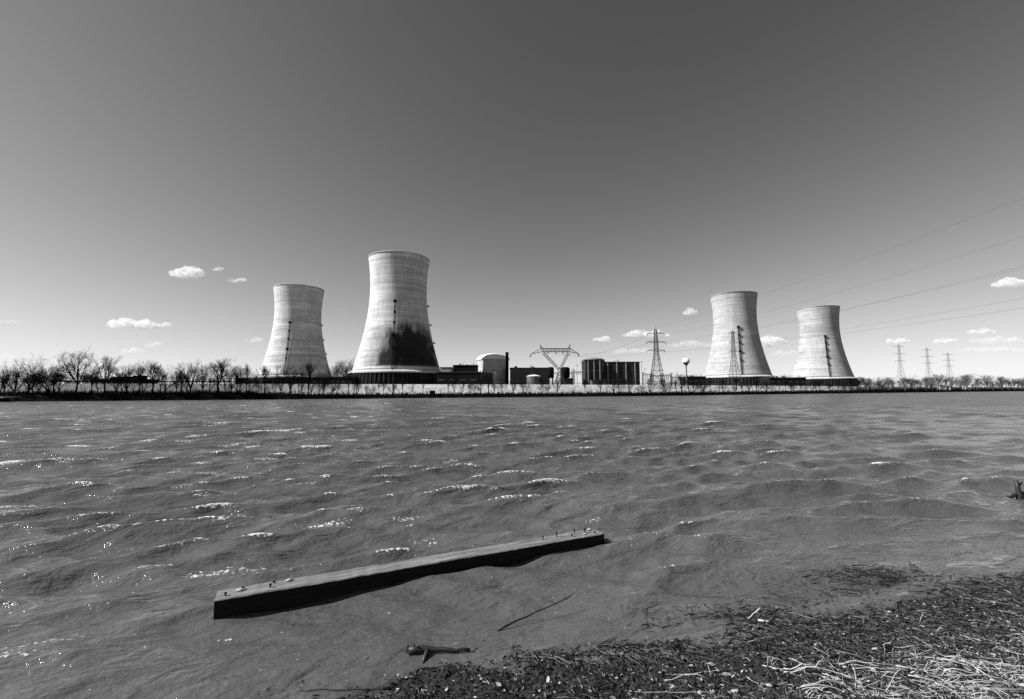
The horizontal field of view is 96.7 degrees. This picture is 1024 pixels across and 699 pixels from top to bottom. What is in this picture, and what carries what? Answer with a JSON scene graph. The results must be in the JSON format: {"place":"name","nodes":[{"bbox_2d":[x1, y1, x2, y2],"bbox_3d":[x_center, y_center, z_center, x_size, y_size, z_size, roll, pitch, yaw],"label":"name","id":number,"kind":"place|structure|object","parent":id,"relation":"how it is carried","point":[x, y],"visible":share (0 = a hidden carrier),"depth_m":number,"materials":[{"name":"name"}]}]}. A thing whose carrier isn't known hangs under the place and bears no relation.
{"place":"outdoors","nodes":[
{"label":"outdoors","id":0,"kind":"place"},
{"bbox_2d":[86,375,158,383],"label":"warehouse","id":1,"kind":"structure","parent":0,"point":[131,378],"depth_m":189.73,"materials":[{"name":"black paint"}]},
{"bbox_2d":[258,284,328,383],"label":"cooling tower","id":2,"kind":"structure","parent":0,"point":[296,340],"depth_m":496.55,"materials":[{"name":"concrete"}]},
{"bbox_2d":[349,250,441,383],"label":"cooling tower","id":3,"kind":"structure","parent":0,"point":[396,342],"depth_m":378.46,"materials":[{"name":"concrete"}]},
{"bbox_2d":[453,363,477,371],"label":"turbine hall","id":4,"kind":"structure","parent":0,"point":[465,368],"depth_m":440.14,"materials":[{"name":"grey metal"}]},
{"bbox_2d":[480,370,492,383],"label":"tree","id":5,"kind":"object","parent":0,"point":[482,372],"depth_m":404.49,"materials":[{"name":"grey plant"}]},
{"bbox_2d":[477,353,509,383],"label":"containment building","id":6,"kind":"structure","parent":0,"point":[488,363],"depth_m":432.22,"materials":[{"name":"concrete"}]},
{"bbox_2d":[0,390,1022,401],"bbox_3d":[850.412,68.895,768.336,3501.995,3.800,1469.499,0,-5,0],"label":"river bank","id":7,"kind":"structure","parent":0,"point":[101,397],"depth_m":162.95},
{"bbox_2d":[0,361,37,391],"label":"bare tree","id":8,"kind":"object","parent":7,"relation":"on","point":[16,384],"visible":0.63,"depth_m":139.12,"materials":[{"name":"black plant"}]},
{"bbox_2d":[8,353,56,391],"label":"bare tree","id":9,"kind":"object","parent":7,"relation":"on","point":[30,371],"visible":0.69,"depth_m":139.11,"materials":[{"name":"black plant"}]},
{"bbox_2d":[24,373,41,393],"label":"bare tree","id":10,"kind":"object","parent":7,"relation":"on","point":[33,383],"visible":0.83,"depth_m":138.51,"materials":[{"name":"black plant"}]},
{"bbox_2d":[23,361,76,390],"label":"bare tree","id":11,"kind":"object","parent":7,"relation":"on","point":[45,377],"visible":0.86,"depth_m":139.23,"materials":[{"name":"black plant"}]},
{"bbox_2d":[45,367,67,392],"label":"bare tree","id":12,"kind":"object","parent":7,"relation":"on","point":[54,370],"visible":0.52,"depth_m":142.49,"materials":[{"name":"black plant"}]},
{"bbox_2d":[47,370,72,394],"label":"bare tree","id":13,"kind":"object","parent":7,"relation":"on","point":[61,377],"visible":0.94,"depth_m":139.69,"materials":[{"name":"black plant"}]},
{"bbox_2d":[52,346,110,393],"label":"bare tree","id":14,"kind":"object","parent":7,"relation":"on","point":[77,373],"visible":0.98,"depth_m":141.62,"materials":[{"name":"black plant"}]},
{"bbox_2d":[94,355,122,392],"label":"bare tree","id":15,"kind":"object","parent":7,"relation":"on","point":[106,362],"visible":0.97,"depth_m":144.38,"materials":[{"name":"black plant"}]},
{"bbox_2d":[111,363,143,389],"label":"bare tree","id":16,"kind":"object","parent":7,"relation":"on","point":[129,374],"visible":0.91,"depth_m":146.69,"materials":[{"name":"black plant"}]},
{"bbox_2d":[128,364,147,391],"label":"bare tree","id":17,"kind":"object","parent":7,"relation":"on","point":[140,371],"visible":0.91,"depth_m":147.81,"materials":[{"name":"black plant"}]},
{"bbox_2d":[134,373,151,393],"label":"bare tree","id":18,"kind":"object","parent":7,"relation":"on","point":[139,382],"visible":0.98,"depth_m":146.35,"materials":[{"name":"black plant"}]},
{"bbox_2d":[140,359,162,393],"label":"bare tree","id":19,"kind":"object","parent":7,"relation":"on","point":[150,374],"visible":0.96,"depth_m":147.77,"materials":[{"name":"black plant"}]},
{"bbox_2d":[154,367,167,393],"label":"bare tree","id":20,"kind":"object","parent":7,"relation":"on","point":[159,377],"visible":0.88,"depth_m":147.97,"materials":[{"name":"black plant"}]},
{"bbox_2d":[153,363,183,392],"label":"bare tree","id":21,"kind":"object","parent":7,"relation":"on","point":[166,378],"visible":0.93,"depth_m":148.99,"materials":[{"name":"black plant"}]},
{"bbox_2d":[169,369,186,389],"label":"bare tree","id":22,"kind":"object","parent":7,"relation":"on","point":[176,378],"visible":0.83,"depth_m":151.77,"materials":[{"name":"black plant"}]},
{"bbox_2d":[174,360,208,393],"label":"bare tree","id":23,"kind":"object","parent":7,"relation":"on","point":[191,372],"visible":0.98,"depth_m":150.95,"materials":[{"name":"black plant"}]},
{"bbox_2d":[194,365,216,392],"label":"bare tree","id":24,"kind":"object","parent":7,"relation":"on","point":[205,375],"visible":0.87,"depth_m":154.10,"materials":[{"name":"black plant"}]},
{"bbox_2d":[207,358,235,393],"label":"bare tree","id":25,"kind":"object","parent":7,"relation":"on","point":[220,366],"visible":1,"depth_m":153.63,"materials":[{"name":"black plant"}]},
{"bbox_2d":[222,366,245,393],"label":"bare tree","id":26,"kind":"object","parent":7,"relation":"on","point":[234,378],"visible":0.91,"depth_m":155.57,"materials":[{"name":"black plant"}]},
{"bbox_2d":[225,371,248,392],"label":"bare tree","id":27,"kind":"object","parent":7,"relation":"on","point":[240,383],"visible":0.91,"depth_m":156.29,"materials":[{"name":"black plant"}]},
{"bbox_2d":[240,363,250,389],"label":"bare tree","id":28,"kind":"object","parent":7,"relation":"on","point":[246,368],"visible":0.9,"depth_m":159.52,"materials":[{"name":"black plant"}]},
{"bbox_2d":[246,373,256,393],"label":"bare tree","id":29,"kind":"object","parent":7,"relation":"on","point":[251,381],"visible":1,"depth_m":157.67,"materials":[{"name":"black plant"}]},
{"bbox_2d":[257,364,269,392],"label":"bare tree","id":30,"kind":"object","parent":7,"relation":"on","point":[265,371],"visible":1,"depth_m":159.90,"materials":[{"name":"black plant"}]},
{"bbox_2d":[279,366,301,392],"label":"bare tree","id":31,"kind":"object","parent":7,"relation":"on","point":[292,373],"visible":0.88,"depth_m":164.85,"materials":[{"name":"black plant"}]},
{"bbox_2d":[295,371,307,394],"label":"bare tree","id":32,"kind":"object","parent":7,"relation":"on","point":[301,385],"visible":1,"depth_m":163.48,"materials":[{"name":"black plant"}]},
{"bbox_2d":[300,361,321,394],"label":"bare tree","id":33,"kind":"object","parent":7,"relation":"on","point":[309,369],"visible":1,"depth_m":165.01,"materials":[{"name":"black plant"}]},
{"bbox_2d":[323,364,342,393],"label":"bare tree","id":34,"kind":"object","parent":7,"relation":"on","point":[329,379],"visible":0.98,"depth_m":168.46,"materials":[{"name":"black plant"}]},
{"bbox_2d":[342,369,353,394],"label":"bare tree","id":35,"kind":"object","parent":7,"relation":"on","point":[347,376],"visible":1,"depth_m":172.00,"materials":[{"name":"black plant"}]},
{"bbox_2d":[351,375,359,394],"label":"bare tree","id":36,"kind":"object","parent":7,"relation":"on","point":[357,380],"visible":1,"depth_m":172.45,"materials":[{"name":"black plant"}]},
{"bbox_2d":[418,373,427,387],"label":"bare tree","id":37,"kind":"object","parent":7,"relation":"on","point":[422,378],"visible":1,"depth_m":184.10,"materials":[{"name":"black plant"}]},
{"bbox_2d":[449,375,459,393],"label":"bare tree","id":38,"kind":"object","parent":7,"relation":"on","point":[450,380],"visible":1,"depth_m":186.72,"materials":[{"name":"black plant"}]},
{"bbox_2d":[469,372,486,393],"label":"bare tree","id":39,"kind":"object","parent":7,"relation":"on","point":[480,384],"visible":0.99,"depth_m":191.45,"materials":[{"name":"black plant"}]},
{"bbox_2d":[0,382,1023,400],"bbox_3d":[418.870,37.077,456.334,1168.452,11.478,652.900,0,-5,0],"label":"bank brush","id":40,"kind":"object","parent":7,"relation":"on","point":[269,392],"visible":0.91,"depth_m":172.89,"materials":[{"name":"black"}]},
{"bbox_2d":[516,379,533,392],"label":"bare tree","id":41,"kind":"object","parent":7,"relation":"on","point":[523,386],"visible":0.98,"depth_m":195.81,"materials":[{"name":"grey plant"}]},
{"bbox_2d":[550,373,564,393],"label":"bare tree","id":42,"kind":"object","parent":7,"relation":"on","point":[557,382],"visible":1,"depth_m":204.40,"materials":[{"name":"grey plant"}]},
{"bbox_2d":[602,371,624,391],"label":"bare tree","id":43,"kind":"object","parent":7,"relation":"on","point":[614,382],"visible":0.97,"depth_m":215.33,"materials":[{"name":"black plant"}]},
{"bbox_2d":[619,373,637,392],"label":"bare tree","id":44,"kind":"object","parent":7,"relation":"on","point":[629,384],"visible":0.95,"depth_m":220.24,"materials":[{"name":"black plant"}]},
{"bbox_2d":[643,374,660,392],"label":"bare tree","id":45,"kind":"object","parent":7,"relation":"on","point":[650,383],"visible":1,"depth_m":224.21,"materials":[{"name":"grey plant"}]},
{"bbox_2d":[656,374,678,392],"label":"bare tree","id":46,"kind":"object","parent":7,"relation":"on","point":[667,384],"visible":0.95,"depth_m":231.06,"materials":[{"name":"grey plant"}]},
{"bbox_2d":[673,372,689,391],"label":"bare tree","id":47,"kind":"object","parent":7,"relation":"on","point":[683,382],"visible":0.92,"depth_m":238.61,"materials":[{"name":"black plant"}]},
{"bbox_2d":[685,377,704,390],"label":"bare tree","id":48,"kind":"object","parent":7,"relation":"on","point":[695,384],"visible":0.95,"depth_m":242.81,"materials":[{"name":"black plant"}]},
{"bbox_2d":[0,391,1023,698],"bbox_3d":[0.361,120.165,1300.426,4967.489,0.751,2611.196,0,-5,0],"label":"river","id":49,"kind":"structure","parent":0,"point":[136,537],"depth_m":9.80,"materials":[{"name":"liquid"}]},
{"bbox_2d":[0,395,18,401],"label":"jetty","id":50,"kind":"object","parent":49,"relation":"in","point":[8,397],"visible":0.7,"depth_m":133.31,"materials":[{"name":"concrete"}]},
{"bbox_2d":[299,683,391,690],"bbox_3d":[-1.558,3.184,4.287,0.876,0.034,0.080,0,-5,0],"label":"stick","id":51,"kind":"object","parent":49,"relation":"in","point":[375,688],"visible":0.98,"depth_m":4.26,"materials":[{"name":"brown wood"}]},
{"bbox_2d":[213,528,610,619],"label":"timber beam","id":52,"kind":"structure","parent":49,"relation":"in","point":[276,595],"depth_m":6.51,"materials":[{"name":"grey wood"}]},
{"bbox_2d":[404,642,469,662],"bbox_3d":[-0.795,3.181,4.770,0.701,0.128,0.204,0,-5,0],"label":"driftwood","id":53,"kind":"object","parent":49,"relation":"on","point":[425,649],"visible":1,"depth_m":4.82,"materials":[{"name":"grey wood"}]},
{"bbox_2d":[497,596,570,630],"bbox_3d":[0.284,3.240,5.623,1.070,0.180,0.075,3,-6,-28],"label":"stick","id":54,"kind":"object","parent":49,"relation":"on","point":[505,626],"visible":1,"depth_m":5.53,"materials":[{"name":"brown wood"}]},
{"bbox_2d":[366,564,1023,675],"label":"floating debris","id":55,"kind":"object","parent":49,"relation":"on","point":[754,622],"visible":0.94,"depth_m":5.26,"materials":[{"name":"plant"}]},
{"bbox_2d":[1006,480,1023,498],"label":"snag","id":56,"kind":"object","parent":49,"relation":"in","point":[1018,494],"visible":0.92,"depth_m":11.84,"materials":[{"name":"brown wood"}]},
{"bbox_2d":[0,383,1023,394],"bbox_3d":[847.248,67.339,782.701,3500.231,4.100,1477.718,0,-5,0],"label":"levee","id":57,"kind":"structure","parent":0,"point":[419,388],"depth_m":192.19,"materials":[{"name":"stone"}]},
{"bbox_2d":[0,367,20,392],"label":"bare tree","id":58,"kind":"object","parent":57,"relation":"on","point":[4,388],"visible":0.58,"depth_m":139.58,"materials":[{"name":"black plant"}]},
{"bbox_2d":[23,368,55,391],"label":"bare tree","id":59,"kind":"object","parent":57,"relation":"on","point":[38,379],"visible":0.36,"depth_m":142.47,"materials":[{"name":"black plant"}]},
{"bbox_2d":[86,369,100,390],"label":"bare tree","id":60,"kind":"object","parent":57,"relation":"on","point":[90,380],"visible":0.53,"depth_m":147.51,"materials":[{"name":"black plant"}]},
{"bbox_2d":[89,371,112,390],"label":"bare tree","id":61,"kind":"object","parent":57,"relation":"on","point":[96,381],"visible":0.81,"depth_m":146.65,"materials":[{"name":"black plant"}]},
{"bbox_2d":[107,368,127,389],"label":"bare tree","id":62,"kind":"object","parent":57,"relation":"on","point":[113,385],"visible":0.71,"depth_m":147.60,"materials":[{"name":"black plant"}]},
{"bbox_2d":[58,381,279,383],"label":"levee barrier","id":63,"kind":"object","parent":57,"relation":"on","point":[155,381],"visible":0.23,"depth_m":159.69,"materials":[{"name":"black paint"}]},
{"bbox_2d":[199,372,218,390],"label":"bare tree","id":64,"kind":"object","parent":57,"relation":"on","point":[214,380],"visible":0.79,"depth_m":155.78,"materials":[{"name":"grey plant"}]},
{"bbox_2d":[214,367,241,390],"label":"bare tree","id":65,"kind":"object","parent":57,"relation":"on","point":[223,381],"visible":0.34,"depth_m":158.76,"materials":[{"name":"black plant"}]},
{"bbox_2d":[271,364,295,392],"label":"bare tree","id":66,"kind":"object","parent":57,"relation":"on","point":[281,381],"visible":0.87,"depth_m":164.97,"materials":[{"name":"grey plant"}]},
{"bbox_2d":[293,371,307,392],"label":"bare tree","id":67,"kind":"object","parent":57,"relation":"on","point":[303,384],"visible":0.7,"depth_m":166.37,"materials":[{"name":"black plant"}]},
{"bbox_2d":[315,372,327,393],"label":"bare tree","id":68,"kind":"object","parent":57,"relation":"on","point":[319,378],"visible":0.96,"depth_m":168.93,"materials":[{"name":"black plant"}]},
{"bbox_2d":[300,377,359,383],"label":"long shed","id":69,"kind":"structure","parent":57,"relation":"on","point":[341,378],"depth_m":329.35,"materials":[{"name":"grey metal"}]},
{"bbox_2d":[435,372,480,383],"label":"shed","id":70,"kind":"structure","parent":57,"relation":"on","point":[445,377],"depth_m":344.50,"materials":[{"name":"grey metal"}]},
{"bbox_2d":[483,372,496,391],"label":"bare tree","id":71,"kind":"object","parent":57,"relation":"on","point":[489,379],"visible":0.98,"depth_m":193.97,"materials":[{"name":"black plant"}]},
{"bbox_2d":[603,360,639,384],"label":"reactor hall","id":72,"kind":"structure","parent":57,"relation":"on","point":[626,369],"depth_m":424.76,"materials":[{"name":"grey metal"}]},
{"bbox_2d":[759,375,806,385],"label":"wide shed","id":73,"kind":"structure","parent":57,"relation":"on","point":[796,381],"depth_m":468.95,"materials":[{"name":"grey metal"}]},
{"bbox_2d":[0,0,1023,386],"label":"sky","id":74,"kind":"structure","parent":0,"point":[586,176],"materials":[{"name":"grey"}]},
{"bbox_2d":[510,365,548,384],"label":"auxiliary building","id":75,"kind":"structure","parent":0,"point":[519,374],"depth_m":427.70,"materials":[{"name":"concrete"}]},
{"bbox_2d":[583,359,602,384],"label":"fuel building","id":76,"kind":"structure","parent":0,"point":[593,369],"depth_m":411.86,"materials":[{"name":"grey metal"}]},
{"bbox_2d":[589,380,605,384],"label":"valve house","id":77,"kind":"structure","parent":0,"point":[592,382],"depth_m":379.05,"materials":[{"name":"concrete"}]},
{"bbox_2d":[312,587,1023,698],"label":"beach","id":78,"kind":"structure","parent":0,"point":[525,693],"depth_m":4.30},
{"bbox_2d":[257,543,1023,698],"bbox_3d":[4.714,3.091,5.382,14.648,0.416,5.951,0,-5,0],"label":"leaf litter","id":79,"kind":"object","parent":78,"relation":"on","point":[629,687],"visible":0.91,"depth_m":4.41,"materials":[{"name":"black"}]},
{"bbox_2d":[665,669,722,680],"bbox_3d":[1.760,3.060,4.256,0.692,0.066,0.160,1,-5,-17],"label":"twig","id":80,"kind":"object","parent":78,"relation":"on","point":[690,674],"visible":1,"depth_m":4.27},
{"bbox_2d":[456,551,1023,698],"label":"reed straw","id":81,"kind":"object","parent":78,"relation":"on","point":[975,682],"visible":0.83,"depth_m":4.30,"materials":[{"name":"grey plant"}]},
{"bbox_2d":[762,665,863,680],"bbox_3d":[2.842,3.047,4.317,0.840,0.066,0.028,-2,-5,16],"label":"reed stalk","id":82,"kind":"object","parent":78,"relation":"on","point":[811,667],"visible":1,"depth_m":4.33,"materials":[{"name":"plant"}]},
{"bbox_2d":[784,659,854,679],"bbox_3d":[2.906,3.031,4.323,0.639,0.119,0.174,0,-5,0],"label":"reed stalk","id":83,"kind":"object","parent":78,"relation":"on","point":[812,666],"visible":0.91,"depth_m":4.32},
{"bbox_2d":[801,675,880,690],"bbox_3d":[2.960,3.040,4.140,0.666,0.108,0.144,-1,-5,8],"label":"reed stalk","id":84,"kind":"object","parent":78,"relation":"on","point":[833,680],"visible":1,"depth_m":4.11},
{"bbox_2d":[896,665,1000,678],"bbox_3d":[4.048,2.995,4.255,0.763,0.081,0.088,-2,-6,22],"label":"reed stalk","id":85,"kind":"object","parent":78,"relation":"on","point":[944,672],"visible":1,"depth_m":4.24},
{"bbox_2d":[904,643,998,661],"bbox_3d":[4.467,3.089,4.666,0.727,0.063,0.124,-3,-6,26],"label":"stick","id":86,"kind":"object","parent":78,"relation":"on","point":[937,651],"visible":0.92,"depth_m":4.64,"materials":[{"name":"grey wood"}]},
{"bbox_2d":[682,358,689,378],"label":"water tower","id":87,"kind":"structure","parent":0,"point":[685,361],"depth_m":399.03,"materials":[{"name":"metal"}]},
{"bbox_2d":[704,291,773,385],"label":"cooling tower","id":88,"kind":"structure","parent":0,"point":[735,307],"depth_m":538.77,"materials":[{"name":"concrete"}]},
{"bbox_2d":[792,305,858,385],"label":"cooling tower","id":89,"kind":"structure","parent":0,"point":[822,356],"depth_m":631.84,"materials":[{"name":"concrete"}]},
{"label":"island ground","id":90,"kind":"structure","parent":0,"visible":0},
{"bbox_2d":[238,378,273,383],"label":"pump house","id":91,"kind":"structure","parent":90,"relation":"on","point":[269,379],"depth_m":305.01,"materials":[{"name":"grey metal"}]},
{"bbox_2d":[326,360,345,376],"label":"bare tree","id":92,"kind":"object","parent":90,"relation":"on","point":[338,369],"visible":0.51,"depth_m":434.86,"materials":[{"name":"grey plant"}]},
{"bbox_2d":[335,358,354,376],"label":"bare tree","id":93,"kind":"object","parent":90,"relation":"on","point":[345,365],"visible":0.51,"depth_m":436.34,"materials":[{"name":"grey plant"}]},
{"bbox_2d":[440,367,452,371],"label":"annex","id":94,"kind":"object","parent":90,"relation":"on","point":[446,369],"visible":0.3,"depth_m":436.06,"materials":[{"name":"concrete"}]},
{"bbox_2d":[505,352,508,383],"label":"exhaust stack","id":95,"kind":"object","parent":90,"relation":"on","point":[507,369],"visible":0.94,"depth_m":425.04,"materials":[{"name":"black paint"}]},
{"bbox_2d":[527,375,540,384],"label":"domed tank","id":96,"kind":"object","parent":90,"relation":"on","point":[533,379],"visible":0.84,"depth_m":328.72,"materials":[{"name":"metal"}]},
{"bbox_2d":[547,367,553,383],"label":"storage tank","id":97,"kind":"object","parent":90,"relation":"on","point":[550,372],"visible":0.87,"depth_m":340.78,"materials":[{"name":"metal"}]},
{"bbox_2d":[530,345,578,384],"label":"line tower","id":98,"kind":"structure","parent":90,"relation":"on","point":[552,349],"depth_m":300.11,"materials":[{"name":"grey metal"}]},
{"bbox_2d":[560,367,572,384],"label":"storage tank","id":99,"kind":"object","parent":90,"relation":"on","point":[565,371],"visible":0.8,"depth_m":339.26,"materials":[{"name":"metal"}]},
{"bbox_2d":[573,369,583,384],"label":"substation gantry","id":100,"kind":"object","parent":90,"relation":"on","point":[576,372],"visible":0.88,"depth_m":344.41,"materials":[{"name":"grey metal"}]},
{"bbox_2d":[646,327,665,384],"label":"pylon","id":101,"kind":"object","parent":90,"relation":"on","point":[657,349],"visible":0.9,"depth_m":331.52,"materials":[{"name":"grey metal"}]},
{"bbox_2d":[667,269,1009,343],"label":"power line","id":102,"kind":"object","parent":101,"relation":"attached to","point":[862,305],"visible":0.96,"depth_m":173.19,"materials":[{"name":"grey metal"}]},
{"bbox_2d":[665,308,1020,351],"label":"power line","id":103,"kind":"object","parent":101,"relation":"attached to","point":[878,328],"visible":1,"depth_m":158.07,"materials":[{"name":"grey metal"}]},
{"bbox_2d":[681,374,706,384],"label":"switch house","id":104,"kind":"structure","parent":90,"relation":"on","point":[696,377],"depth_m":429.15,"materials":[{"name":"concrete"}]},
{"bbox_2d":[728,329,741,385],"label":"pylon","id":105,"kind":"object","parent":90,"relation":"on","point":[732,348],"visible":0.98,"depth_m":401.80,"materials":[{"name":"grey metal"}]},
{"bbox_2d":[894,343,905,386],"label":"pylon","id":106,"kind":"object","parent":90,"relation":"on","point":[900,365],"visible":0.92,"depth_m":701.87,"materials":[{"name":"grey metal"}]},
{"bbox_2d":[923,346,933,382],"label":"pylon","id":107,"kind":"object","parent":90,"relation":"on","point":[928,363],"visible":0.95,"depth_m":701.28,"materials":[{"name":"grey metal"}]},
{"bbox_2d":[944,351,955,386],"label":"pylon","id":108,"kind":"object","parent":90,"relation":"on","point":[949,366],"visible":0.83,"depth_m":741.18,"materials":[{"name":"grey metal"}]},
{"bbox_2d":[959,373,974,385],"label":"bare tree","id":109,"kind":"object","parent":90,"relation":"on","point":[966,377],"visible":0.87,"depth_m":830.58,"materials":[{"name":"grey plant"}]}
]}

